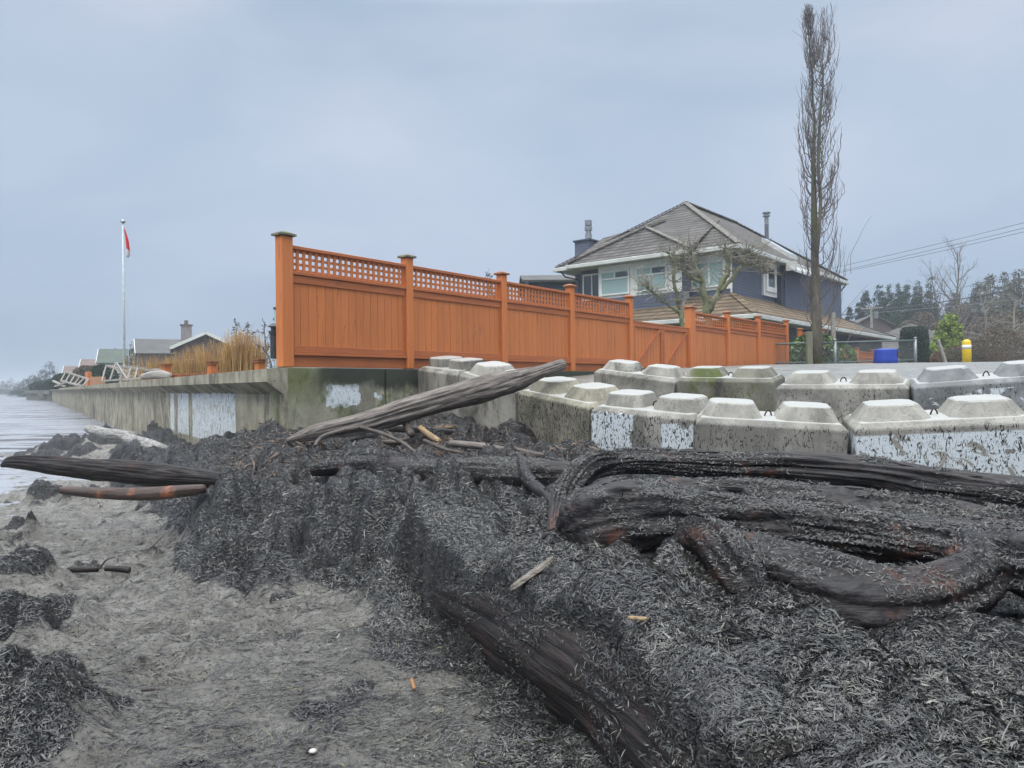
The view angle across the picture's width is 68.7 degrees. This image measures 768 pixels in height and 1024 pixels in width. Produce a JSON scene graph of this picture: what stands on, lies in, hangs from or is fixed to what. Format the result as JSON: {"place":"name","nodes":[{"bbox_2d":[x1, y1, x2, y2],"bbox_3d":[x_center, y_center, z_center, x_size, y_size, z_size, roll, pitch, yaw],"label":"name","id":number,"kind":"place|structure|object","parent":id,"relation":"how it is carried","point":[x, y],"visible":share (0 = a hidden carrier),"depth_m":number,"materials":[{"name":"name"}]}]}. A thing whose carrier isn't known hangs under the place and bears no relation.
{"place":"outdoors","nodes":[
{"label":"outdoors","id":0,"kind":"place"},
{"bbox_2d":[8,374,35,396],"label":"conifer tree","id":1,"kind":"object","parent":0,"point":[34,376],"visible":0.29,"depth_m":188.73,"materials":[{"name":"grey plant"}]},
{"bbox_2d":[33,361,56,380],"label":"conifer tree","id":2,"kind":"object","parent":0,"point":[49,373],"visible":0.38,"depth_m":169.70,"materials":[{"name":"grey plant"}]},
{"bbox_2d":[0,395,119,515],"bbox_3d":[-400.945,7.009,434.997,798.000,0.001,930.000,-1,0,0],"label":"sea","id":3,"kind":"structure","parent":0,"point":[25,424],"depth_m":29.91,"materials":[{"name":"liquid"}]},
{"bbox_2d":[0,413,1023,767],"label":"beach ground","id":4,"kind":"structure","parent":0,"point":[74,445],"depth_m":3.39,"materials":[{"name":"sand"}]},
{"bbox_2d":[67,566,98,572],"bbox_3d":[-2.792,1.203,4.862,0.242,0.043,0.058,-5,-1,13],"label":"stick","id":5,"kind":"object","parent":4,"relation":"on","point":[84,569],"visible":0.98,"depth_m":4.84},
{"bbox_2d":[84,425,127,445],"bbox_3d":[-7.271,0.922,13.562,0.252,0.220,2.713,-1,2,-43],"label":"driftwood log","id":6,"kind":"object","parent":4,"relation":"on","point":[95,430],"visible":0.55,"depth_m":13.92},
{"bbox_2d":[105,429,136,440],"bbox_3d":[-6.660,0.873,12.748,0.718,0.198,0.205,2,1,29],"label":"driftwood log","id":7,"kind":"object","parent":6,"relation":"on","point":[114,434],"visible":0.73,"depth_m":12.69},
{"bbox_2d":[0,455,219,487],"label":"driftwood log","id":8,"kind":"object","parent":4,"relation":"on","point":[146,473],"visible":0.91,"depth_m":6.33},
{"bbox_2d":[104,565,130,573],"bbox_3d":[-2.578,1.211,4.898,0.178,0.044,0.040,4,0,0],"label":"stick","id":9,"kind":"object","parent":4,"relation":"on","point":[121,569],"visible":1,"depth_m":4.88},
{"bbox_2d":[58,484,206,500],"bbox_3d":[-3.001,0.859,5.920,1.416,0.129,0.114,-3,-1,17],"label":"driftwood log","id":10,"kind":"object","parent":4,"relation":"on","point":[150,493],"visible":1,"depth_m":5.87,"materials":[{"name":"brown wood"}]},
{"bbox_2d":[121,433,168,449],"bbox_3d":[-5.685,0.944,11.613,0.249,0.228,1.757,-1,3,-43],"label":"driftwood log","id":11,"kind":"object","parent":4,"relation":"on","point":[128,438],"visible":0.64,"depth_m":11.52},
{"bbox_2d":[51,367,297,443],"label":"sea wall","id":12,"kind":"structure","parent":4,"relation":"on","point":[194,409],"depth_m":15.49,"materials":[{"name":"concrete"}]},
{"bbox_2d":[60,371,89,386],"bbox_3d":[-22.551,-0.272,38.463,4.027,0.858,0.622,-1,0,45],"label":"broken gangway","id":13,"kind":"object","parent":12,"relation":"on","point":[70,382],"visible":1,"depth_m":38.32,"materials":[{"name":"wood"}]},
{"bbox_2d":[101,362,146,381],"bbox_3d":[-13.396,-0.424,25.794,3.472,0.705,0.548,-1,0,37],"label":"broken gangway","id":14,"kind":"object","parent":12,"relation":"on","point":[123,370],"visible":0.92,"depth_m":25.73,"materials":[{"name":"silver metal"}]},
{"bbox_2d":[140,370,171,378],"bbox_3d":[-9.262,-0.241,19.520,1.235,0.221,0.219,-2,-1,31],"label":"boat","id":15,"kind":"object","parent":12,"relation":"on","point":[157,374],"visible":0.92,"depth_m":19.41,"materials":[{"name":"plastic"}]},
{"bbox_2d":[1,496,511,767],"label":"weed strands","id":16,"kind":"object","parent":4,"relation":"on","point":[337,734],"visible":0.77,"depth_m":2.54},
{"bbox_2d":[313,426,358,447],"bbox_3d":[-1.734,0.494,7.311,0.107,0.076,0.694,-1,11,25],"label":"branch","id":17,"kind":"object","parent":4,"relation":"on","point":[326,435],"visible":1,"depth_m":7.29,"materials":[{"name":"grey plant"}]},
{"bbox_2d":[359,426,415,452],"bbox_3d":[-1.159,0.516,7.120,0.104,0.049,1.245,-1,8,-35],"label":"stick","id":18,"kind":"object","parent":4,"relation":"on","point":[388,436],"visible":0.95,"depth_m":7.19,"materials":[{"name":"wood"}]},
{"bbox_2d":[178,413,599,503],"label":"wood crumbs","id":19,"kind":"object","parent":4,"relation":"on","point":[380,446],"visible":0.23,"depth_m":8.21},
{"bbox_2d":[402,421,414,437],"bbox_3d":[-1.204,0.492,8.651,0.097,0.104,0.414,-1,27,-23],"label":"log stub","id":20,"kind":"object","parent":4,"relation":"on","point":[408,429],"visible":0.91,"depth_m":8.53,"materials":[{"name":"grey plant"}]},
{"bbox_2d":[387,425,455,433],"bbox_3d":[-1.082,0.551,8.985,0.834,0.089,0.112,4,-1,-15],"label":"log piece","id":21,"kind":"object","parent":4,"relation":"on","point":[399,428],"visible":0.53,"depth_m":8.93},
{"bbox_2d":[286,359,566,442],"bbox_3d":[-0.903,0.212,8.796,3.462,0.338,0.355,-15,4,-17],"label":"driftwood log","id":22,"kind":"object","parent":4,"relation":"on","point":[488,387],"visible":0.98,"depth_m":8.70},
{"bbox_2d":[417,425,441,442],"bbox_3d":[-0.934,0.562,8.393,0.095,0.080,0.524,-1,15,-33],"label":"stick","id":23,"kind":"object","parent":4,"relation":"on","point":[426,433],"visible":0.97,"depth_m":8.31,"materials":[{"name":"brown wood"}]},
{"bbox_2d":[270,367,593,429],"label":"side wall","id":24,"kind":"structure","parent":4,"relation":"on","point":[317,395],"depth_m":10.69,"materials":[{"name":"concrete"}]},
{"bbox_2d":[271,231,634,370],"bbox_3d":[-0.145,-1.173,13.974,0.220,1.837,9.928,-1,0,37],"label":"orange fence","id":25,"kind":"object","parent":24,"relation":"on","point":[327,320],"visible":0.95,"depth_m":12.19,"materials":[{"name":"brown wood"}]},
{"bbox_2d":[309,456,571,490],"bbox_3d":[-0.558,0.695,5.943,2.517,0.258,0.275,-1,0,23],"label":"buried log","id":26,"kind":"object","parent":4,"relation":"on","point":[396,464],"visible":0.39,"depth_m":5.69,"materials":[{"name":"brown wood"}]},
{"bbox_2d":[422,439,463,454],"bbox_3d":[-0.715,0.644,7.640,0.074,0.044,0.868,-1,6,-34],"label":"stick","id":27,"kind":"object","parent":4,"relation":"on","point":[428,442],"visible":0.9,"depth_m":7.60,"materials":[{"name":"wood"}]},
{"bbox_2d":[418,356,482,416],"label":"concrete block","id":28,"kind":"structure","parent":4,"relation":"on","point":[439,372],"depth_m":11.37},
{"bbox_2d":[448,440,503,451],"bbox_3d":[-0.344,0.665,7.980,0.737,0.080,0.140,5,2,25],"label":"log piece","id":29,"kind":"object","parent":4,"relation":"on","point":[466,444],"visible":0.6,"depth_m":8.02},
{"bbox_2d":[459,361,545,427],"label":"concrete block","id":30,"kind":"structure","parent":4,"relation":"on","point":[497,412],"depth_m":10.41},
{"bbox_2d":[0,412,1023,767],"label":"weed litter","id":31,"kind":"object","parent":4,"relation":"on","point":[844,746],"visible":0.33,"depth_m":2.31,"materials":[{"name":"plant"}]},
{"bbox_2d":[510,556,553,590],"bbox_3d":[0.076,0.719,2.843,0.166,0.129,0.053,-1,0,0],"label":"wood chip","id":32,"kind":"object","parent":4,"relation":"on","point":[529,575],"visible":1,"depth_m":2.83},
{"bbox_2d":[515,452,550,504],"bbox_3d":[0.140,0.662,5.145,0.116,0.104,1.361,-1,9,-10],"label":"branch","id":33,"kind":"object","parent":4,"relation":"on","point":[535,487],"visible":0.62,"depth_m":4.98,"materials":[{"name":"grey wood"}]},
{"bbox_2d":[518,376,618,443],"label":"concrete block","id":34,"kind":"structure","parent":4,"relation":"on","point":[555,409],"depth_m":9.08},
{"bbox_2d":[413,575,813,767],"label":"buried log","id":35,"kind":"object","parent":4,"relation":"on","point":[552,658],"visible":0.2,"depth_m":2.45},
{"bbox_2d":[309,446,1023,767],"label":"weed on driftwood","id":36,"kind":"object","parent":35,"relation":"on","point":[798,501],"visible":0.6,"depth_m":3.08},
{"bbox_2d":[591,389,707,450],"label":"concrete block","id":37,"kind":"structure","parent":4,"relation":"on","point":[627,418],"depth_m":8.04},
{"bbox_2d":[695,398,848,453],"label":"concrete block","id":38,"kind":"structure","parent":4,"relation":"on","point":[732,424],"depth_m":7.19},
{"bbox_2d":[547,447,1023,628],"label":"driftwood stump","id":39,"kind":"object","parent":4,"relation":"on","point":[863,600],"visible":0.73,"depth_m":3.31,"materials":[{"name":"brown wood"}]},
{"bbox_2d":[842,394,1023,476],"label":"concrete block","id":40,"kind":"structure","parent":4,"relation":"on","point":[983,433],"depth_m":6.60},
{"bbox_2d":[0,0,1023,389],"label":"sky","id":41,"kind":"structure","parent":0,"point":[468,137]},
{"bbox_2d":[569,362,1001,383],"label":"concrete ramp","id":42,"kind":"structure","parent":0,"point":[909,371],"depth_m":17.40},
{"bbox_2d":[594,359,685,398],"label":"concrete block","id":43,"kind":"structure","parent":42,"relation":"on","point":[658,380],"depth_m":12.02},
{"bbox_2d":[677,366,784,411],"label":"concrete block","id":44,"kind":"structure","parent":42,"relation":"on","point":[758,385],"depth_m":11.07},
{"bbox_2d":[683,306,789,366],"bbox_3d":[7.405,-1.375,23.855,0.270,1.892,8.670,-1,0,37],"label":"orange fence","id":45,"kind":"object","parent":42,"relation":"on","point":[719,343],"visible":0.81,"depth_m":23.04,"materials":[{"name":"brown wood"}]},
{"bbox_2d":[633,321,688,368],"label":"orange gate","id":46,"kind":"structure","parent":45,"relation":"attached to","point":[654,343],"depth_m":19.09,"materials":[{"name":"brown wood"}]},
{"bbox_2d":[805,332,812,363],"bbox_3d":[10.315,-1.125,26.002,0.180,1.380,0.180,-1,0,0],"label":"timber post","id":47,"kind":"object","parent":42,"relation":"on","point":[809,347],"visible":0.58,"depth_m":25.91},
{"bbox_2d":[789,332,857,363],"bbox_3d":[11.693,-1.235,28.523,2.821,1.557,2.780,-1,0,-20],"label":"rhododendron","id":48,"kind":"object","parent":42,"relation":"on","point":[800,347],"visible":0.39,"depth_m":27.98,"materials":[{"name":"green plant"}]},
{"bbox_2d":[789,3,893,363],"bbox_3d":[11.504,-6.974,26.459,3.204,12.872,1.816,-1,0,0],"label":"columnar tree","id":49,"kind":"object","parent":42,"relation":"on","point":[813,284],"visible":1,"depth_m":26.36,"materials":[{"name":"brown plant"}]},
{"bbox_2d":[776,369,910,423],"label":"concrete block","id":50,"kind":"structure","parent":42,"relation":"on","point":[845,397],"depth_m":9.44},
{"bbox_2d":[775,337,916,363],"bbox_3d":[12.040,-1.050,27.111,6.455,1.352,0.139,-1,0,-16],"label":"chain link fence","id":51,"kind":"object","parent":42,"relation":"on","point":[834,348],"visible":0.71,"depth_m":27.14,"materials":[{"name":"grey metal"}]},
{"bbox_2d":[873,348,899,362],"bbox_3d":[12.253,-0.636,24.501,0.824,1.060,0.770,-1,0,0],"label":"litter bin","id":52,"kind":"object","parent":42,"relation":"on","point":[886,355],"visible":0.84,"depth_m":24.21,"materials":[{"name":"blue plastic"}]},
{"bbox_2d":[898,326,929,362],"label":"clipped cypress","id":53,"kind":"object","parent":42,"relation":"on","point":[921,333],"visible":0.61,"depth_m":41.54,"materials":[{"name":"green plant"}]},
{"bbox_2d":[929,312,964,360],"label":"leafy shrub","id":54,"kind":"object","parent":42,"relation":"on","point":[949,327],"visible":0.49,"depth_m":51.78,"materials":[{"name":"green plant"}]},
{"bbox_2d":[909,360,1023,410],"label":"concrete block","id":55,"kind":"structure","parent":42,"relation":"on","point":[933,387],"depth_m":8.72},
{"bbox_2d":[962,339,971,361],"bbox_3d":[16.691,-1.095,27.502,0.305,1.085,0.305,-1,0,0],"label":"bollard","id":56,"kind":"object","parent":42,"relation":"on","point":[966,351],"visible":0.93,"depth_m":27.38,"materials":[{"name":"yellow plastic"}]},
{"bbox_2d":[930,344,1005,361],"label":"round hedge","id":57,"kind":"object","parent":42,"relation":"on","point":[979,353],"visible":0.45,"depth_m":45.01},
{"bbox_2d":[971,329,1023,361],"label":"bare bush","id":58,"kind":"object","parent":42,"relation":"on","point":[1011,334],"visible":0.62,"depth_m":55.57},
{"bbox_2d":[988,288,1023,360],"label":"bare tree","id":59,"kind":"object","parent":42,"relation":"on","point":[1013,317],"visible":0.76,"depth_m":58.02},
{"bbox_3d":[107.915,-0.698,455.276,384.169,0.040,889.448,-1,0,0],"label":"lawn","id":60,"kind":"structure","parent":0,"visible":0},
{"bbox_2d":[49,373,75,389],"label":"shrub","id":61,"kind":"object","parent":60,"relation":"on","point":[57,377],"visible":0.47,"depth_m":74.17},
{"bbox_2d":[68,365,95,386],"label":"shrub","id":62,"kind":"object","parent":60,"relation":"on","point":[83,369],"visible":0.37,"depth_m":61.16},
{"bbox_2d":[85,372,104,385],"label":"cedar fence","id":63,"kind":"object","parent":60,"relation":"on","point":[94,381],"visible":0.52,"depth_m":45.69,"materials":[{"name":"orange wood"}]},
{"bbox_2d":[90,364,118,383],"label":"shrub","id":64,"kind":"object","parent":60,"relation":"on","point":[97,370],"visible":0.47,"depth_m":59.46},
{"bbox_2d":[95,349,135,381],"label":"green roofed house","id":65,"kind":"structure","parent":60,"relation":"on","point":[109,356],"depth_m":98.42,"materials":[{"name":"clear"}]},
{"bbox_2d":[120,219,129,377],"bbox_3d":[-15.956,-3.318,31.006,0.418,7.014,0.195,-1,0,0],"label":"flagpole","id":66,"kind":"object","parent":60,"relation":"on","point":[122,221],"visible":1,"depth_m":30.98,"materials":[{"name":"metal"}]},
{"bbox_2d":[119,353,150,381],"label":"ornamental grass","id":67,"kind":"object","parent":60,"relation":"on","point":[140,371],"depth_m":26.95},
{"bbox_2d":[133,339,180,379],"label":"grey roofed house","id":68,"kind":"structure","parent":60,"relation":"on","point":[150,347],"depth_m":82.43,"materials":[{"name":"brown"}]},
{"bbox_2d":[144,353,178,379],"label":"ornamental grass","id":69,"kind":"object","parent":60,"relation":"on","point":[152,365],"depth_m":24.90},
{"bbox_2d":[156,351,189,373],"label":"ornamental grass","id":70,"kind":"object","parent":60,"relation":"on","point":[175,368],"depth_m":23.86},
{"bbox_2d":[174,341,211,373],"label":"ornamental grass","id":71,"kind":"object","parent":60,"relation":"on","point":[191,367],"depth_m":22.86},
{"bbox_2d":[169,320,230,363],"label":"gable house","id":72,"kind":"structure","parent":60,"relation":"on","point":[187,338],"depth_m":65.94,"materials":[{"name":"brown"}]},
{"bbox_2d":[188,336,225,372],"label":"ornamental grass","id":73,"kind":"object","parent":60,"relation":"on","point":[201,366],"depth_m":22.38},
{"bbox_2d":[159,359,266,376],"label":"flower pots","id":74,"kind":"object","parent":60,"relation":"on","point":[212,366],"visible":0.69,"depth_m":18.35,"materials":[{"name":"orange ceramic"}]},
{"bbox_2d":[218,325,269,371],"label":"ornamental grass","id":75,"kind":"object","parent":60,"relation":"on","point":[235,360],"depth_m":20.82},
{"bbox_2d":[253,318,272,367],"bbox_3d":[-4.308,-0.675,12.981,0.310,0.901,0.453,-1,0,0],"label":"bare twig shrub","id":76,"kind":"object","parent":60,"relation":"on","point":[264,350],"visible":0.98,"depth_m":13.01,"materials":[{"name":"brown plant"}]},
{"bbox_2d":[267,323,275,358],"bbox_3d":[-4.448,-0.803,14.002,0.240,0.660,0.234,-1,0,0],"label":"lantern","id":77,"kind":"object","parent":60,"relation":"on","point":[272,326],"visible":0.6,"depth_m":13.94,"materials":[{"name":"paint"}]},
{"bbox_2d":[519,275,574,305],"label":"dark roofed house","id":78,"kind":"structure","parent":60,"relation":"on","point":[556,282],"depth_m":43.07,"materials":[{"name":"grey"}]},
{"bbox_2d":[626,227,784,326],"bbox_3d":[6.360,-2.958,24.781,5.151,4.356,2.065,-1,0,0],"label":"pollarded tree","id":79,"kind":"object","parent":60,"relation":"on","point":[708,307],"visible":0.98,"depth_m":24.75,"materials":[{"name":"brown plant"}]},
{"bbox_2d":[553,201,895,371],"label":"blue house","id":80,"kind":"structure","parent":60,"relation":"on","point":[598,268],"depth_m":33.67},
{"bbox_2d":[582,273,598,300],"bbox_3d":[3.781,-4.561,35.313,1.050,1.250,0.070,-1,0,39],"label":"window","id":81,"kind":"structure","parent":80,"relation":"in","point":[589,282],"depth_m":35.38,"materials":[{"name":"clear glass"}]},
{"bbox_2d":[600,269,629,295],"bbox_3d":[4.640,-4.569,33.798,1.500,1.100,0.070,-1,0,39],"label":"window","id":82,"kind":"structure","parent":80,"relation":"in","point":[609,285],"depth_m":33.83,"materials":[{"name":"white glass"}]},
{"bbox_2d":[636,264,666,292],"bbox_3d":[6.070,-4.588,32.624,1.500,1.100,0.070,-1,0,39],"label":"window","id":83,"kind":"structure","parent":80,"relation":"in","point":[658,277],"depth_m":32.54,"materials":[{"name":"white glass"}]},
{"bbox_2d":[691,259,724,288],"bbox_3d":[8.262,-4.616,31.591,1.500,1.100,0.070,-1,0,39],"label":"window","id":84,"kind":"structure","parent":80,"relation":"in","point":[711,264],"depth_m":31.50,"materials":[{"name":"clear glass"}]},
{"bbox_2d":[765,262,776,292],"bbox_3d":[11.799,-4.834,34.107,0.070,1.300,1.250,-1,0,39],"label":"window","id":85,"kind":"structure","parent":80,"relation":"in","point":[771,279],"depth_m":34.15,"materials":[{"name":"white glass"}]},
{"bbox_2d":[859,290,873,316],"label":"conifer tree","id":86,"kind":"object","parent":60,"relation":"on","point":[864,300],"visible":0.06,"depth_m":99.95,"materials":[{"name":"green plant"}]},
{"bbox_2d":[842,347,899,362],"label":"orange fence","id":87,"kind":"object","parent":60,"relation":"on","point":[867,357],"visible":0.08,"depth_m":40.85,"materials":[{"name":"brown wood"}]},
{"bbox_2d":[861,305,882,327],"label":"utility pole","id":88,"kind":"object","parent":60,"relation":"on","point":[871,316],"visible":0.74,"depth_m":74.92,"materials":[{"name":"wood"}]},
{"bbox_2d":[843,288,1023,314],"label":"power line","id":89,"kind":"object","parent":88,"relation":"attached to","point":[935,302],"visible":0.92,"depth_m":55.56,"materials":[{"name":"metal"}]},
{"bbox_2d":[854,314,895,331],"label":"gabled house","id":90,"kind":"structure","parent":60,"relation":"on","point":[881,324],"depth_m":87.88,"materials":[{"name":"grey"}]},
{"bbox_2d":[871,284,887,315],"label":"conifer tree","id":91,"kind":"object","parent":60,"relation":"on","point":[879,295],"visible":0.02,"depth_m":103.96,"materials":[{"name":"green plant"}]},
{"bbox_2d":[877,295,898,329],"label":"conifer tree","id":92,"kind":"object","parent":60,"relation":"on","point":[886,314],"visible":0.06,"depth_m":93.57,"materials":[{"name":"green plant"}]},
{"bbox_2d":[884,284,901,318],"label":"conifer tree","id":93,"kind":"object","parent":60,"relation":"on","point":[890,296],"visible":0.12,"depth_m":107.70,"materials":[{"name":"green plant"}]},
{"bbox_2d":[891,292,917,329],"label":"conifer tree","id":94,"kind":"object","parent":60,"relation":"on","point":[899,304],"visible":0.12,"depth_m":95.81,"materials":[{"name":"green plant"}]},
{"bbox_2d":[899,284,917,322],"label":"conifer tree","id":95,"kind":"object","parent":60,"relation":"on","point":[908,296],"visible":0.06,"depth_m":105.81,"materials":[{"name":"green plant"}]},
{"bbox_2d":[903,295,929,326],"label":"conifer tree","id":96,"kind":"object","parent":60,"relation":"on","point":[918,302],"visible":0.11,"depth_m":97.71,"materials":[{"name":"grey plant"}]},
{"bbox_2d":[901,311,941,331],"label":"bare bush","id":97,"kind":"object","parent":60,"relation":"on","point":[929,315],"visible":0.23,"depth_m":71.73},
{"bbox_2d":[882,323,961,353],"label":"grey hip house","id":98,"kind":"structure","parent":60,"relation":"on","point":[895,332],"depth_m":63.13,"materials":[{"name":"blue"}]},
{"bbox_2d":[921,275,938,329],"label":"conifer tree","id":99,"kind":"object","parent":60,"relation":"on","point":[930,301],"visible":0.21,"depth_m":91.96,"materials":[{"name":"grey plant"}]},
{"bbox_2d":[911,257,967,325],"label":"bare tree","id":100,"kind":"object","parent":60,"relation":"on","point":[938,311],"visible":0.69,"depth_m":89.32,"materials":[{"name":"grey plant"}]},
{"bbox_2d":[925,233,979,328],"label":"bare tree","id":101,"kind":"object","parent":60,"relation":"on","point":[968,313],"visible":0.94,"depth_m":84.12,"materials":[{"name":"grey plant"}]},
{"bbox_2d":[953,300,983,337],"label":"conifer tree","id":102,"kind":"object","parent":60,"relation":"on","point":[971,317],"visible":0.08,"depth_m":89.53,"materials":[{"name":"grey plant"}]},
{"bbox_2d":[966,281,986,323],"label":"conifer tree","id":103,"kind":"object","parent":60,"relation":"on","point":[975,290],"visible":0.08,"depth_m":99.83,"materials":[{"name":"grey plant"}]},
{"bbox_2d":[954,327,1007,357],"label":"bare bush","id":104,"kind":"object","parent":60,"relation":"on","point":[973,329],"visible":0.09,"depth_m":63.56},
{"bbox_2d":[976,273,1004,338],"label":"conifer tree","id":105,"kind":"object","parent":60,"relation":"on","point":[992,282],"visible":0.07,"depth_m":95.75,"materials":[{"name":"grey plant"}]},
{"bbox_2d":[963,275,1021,348],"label":"bare tree","id":106,"kind":"object","parent":60,"relation":"on","point":[985,317],"visible":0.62,"depth_m":62.00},
{"bbox_2d":[963,314,1022,352],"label":"bare bush","id":107,"kind":"object","parent":60,"relation":"on","point":[982,321],"visible":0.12,"depth_m":65.69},
{"bbox_2d":[978,311,1023,360],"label":"bare bush","id":108,"kind":"object","parent":60,"relation":"on","point":[990,328],"visible":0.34,"depth_m":59.73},
{"bbox_2d":[995,271,1013,310],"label":"conifer tree","id":109,"kind":"object","parent":60,"relation":"on","point":[1004,279],"visible":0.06,"depth_m":100.00,"materials":[{"name":"grey plant"}]},
{"bbox_2d":[992,297,1023,357],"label":"conifer tree","id":110,"kind":"object","parent":60,"relation":"on","point":[1010,308],"visible":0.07,"depth_m":79.60,"materials":[{"name":"grey plant"}]},
{"bbox_2d":[995,269,1023,321],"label":"conifer tree","id":111,"kind":"object","parent":60,"relation":"on","point":[1016,294],"visible":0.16,"depth_m":87.92,"materials":[{"name":"grey plant"}]},
{"label":"sea bed","id":112,"kind":"structure","parent":0,"visible":0},
{"bbox_2d":[24,390,50,400],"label":"sea wall","id":113,"kind":"structure","parent":112,"relation":"on","point":[37,395],"depth_m":113.08,"materials":[{"name":"grey concrete"}]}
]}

